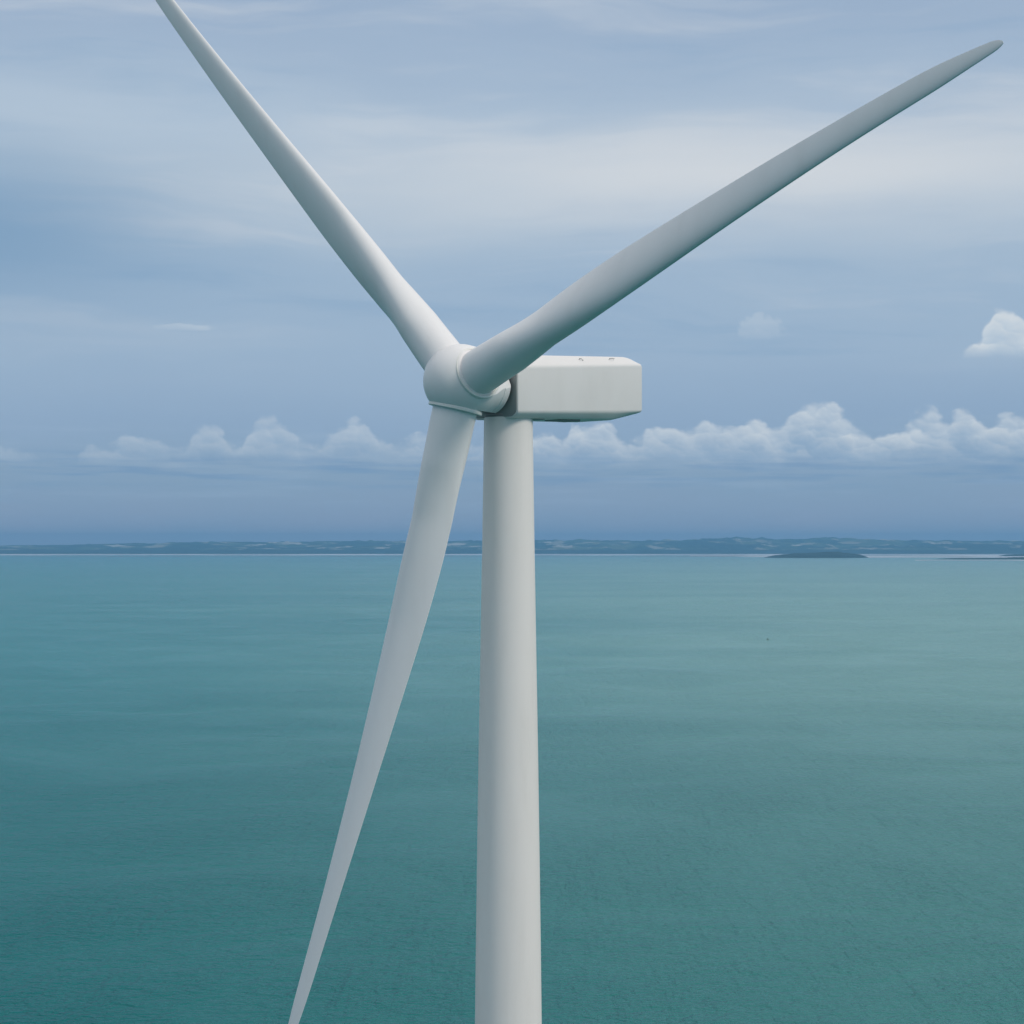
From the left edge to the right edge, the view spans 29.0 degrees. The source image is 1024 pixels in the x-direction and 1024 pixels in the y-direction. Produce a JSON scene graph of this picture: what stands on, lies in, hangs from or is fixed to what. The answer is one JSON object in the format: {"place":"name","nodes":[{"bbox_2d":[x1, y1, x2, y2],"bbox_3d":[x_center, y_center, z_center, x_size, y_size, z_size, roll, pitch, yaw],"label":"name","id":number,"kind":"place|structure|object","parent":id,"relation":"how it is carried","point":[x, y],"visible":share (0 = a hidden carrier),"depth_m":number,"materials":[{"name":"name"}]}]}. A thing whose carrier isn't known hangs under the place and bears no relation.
{"place":"outdoors","nodes":[
{"label":"outdoors","id":0,"kind":"place"},
{"bbox_2d":[61,556,736,556],"bbox_3d":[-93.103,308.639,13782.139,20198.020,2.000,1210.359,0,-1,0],"label":"mud bank","id":1,"kind":"structure","parent":0,"point":[349,556],"depth_m":13478.08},
{"bbox_2d":[0,554,1004,554],"bbox_3d":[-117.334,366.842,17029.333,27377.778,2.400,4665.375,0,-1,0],"label":"beach","id":2,"kind":"structure","parent":0,"point":[476,554],"depth_m":17103.15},
{"bbox_2d":[0,555,1023,1023],"bbox_3d":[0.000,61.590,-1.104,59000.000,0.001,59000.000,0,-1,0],"label":"sea","id":3,"kind":"structure","parent":0,"point":[810,811],"depth_m":500.10,"materials":[{"name":"liquid"}]},
{"bbox_2d":[155,0,1002,1023],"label":"wind turbine","id":4,"kind":"object","parent":3,"relation":"in","point":[509,386],"visible":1,"depth_m":100.62,"materials":[{"name":"white paint"}]},
{"bbox_2d":[943,557,1023,558],"bbox_3d":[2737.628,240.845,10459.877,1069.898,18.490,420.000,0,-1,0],"label":"spit","id":5,"kind":"structure","parent":3,"relation":"in","point":[989,558],"depth_m":10329.89,"materials":[{"name":"grey"}]},
{"bbox_2d":[0,536,1023,553],"bbox_3d":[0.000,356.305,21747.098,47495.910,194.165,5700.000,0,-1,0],"label":"hills","id":6,"kind":"structure","parent":0,"point":[742,545],"depth_m":20877.10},
{"bbox_2d":[0,0,1023,545],"label":"sky","id":7,"kind":"structure","parent":0,"point":[186,356],"materials":[{"name":"blue"}]},
{"bbox_2d":[764,552,867,557],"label":"island","id":8,"kind":"structure","parent":0,"point":[825,555],"depth_m":11685.57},
{"bbox_2d":[690,555,1023,557],"bbox_3d":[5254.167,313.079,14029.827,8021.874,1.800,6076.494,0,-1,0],"label":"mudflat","id":9,"kind":"structure","parent":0,"point":[933,556],"depth_m":13395.09,"materials":[{"name":"grey"}]},
{"bbox_2d":[915,560,1023,560],"bbox_3d":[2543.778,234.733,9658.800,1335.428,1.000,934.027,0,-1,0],"label":"spit sand","id":10,"kind":"structure","parent":0,"point":[964,560],"depth_m":9367.58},
{"bbox_2d":[1000,554,1023,555],"bbox_3d":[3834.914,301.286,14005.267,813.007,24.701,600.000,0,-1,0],"label":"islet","id":11,"kind":"object","parent":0,"point":[1013,555],"visible":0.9,"depth_m":13842.78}
]}

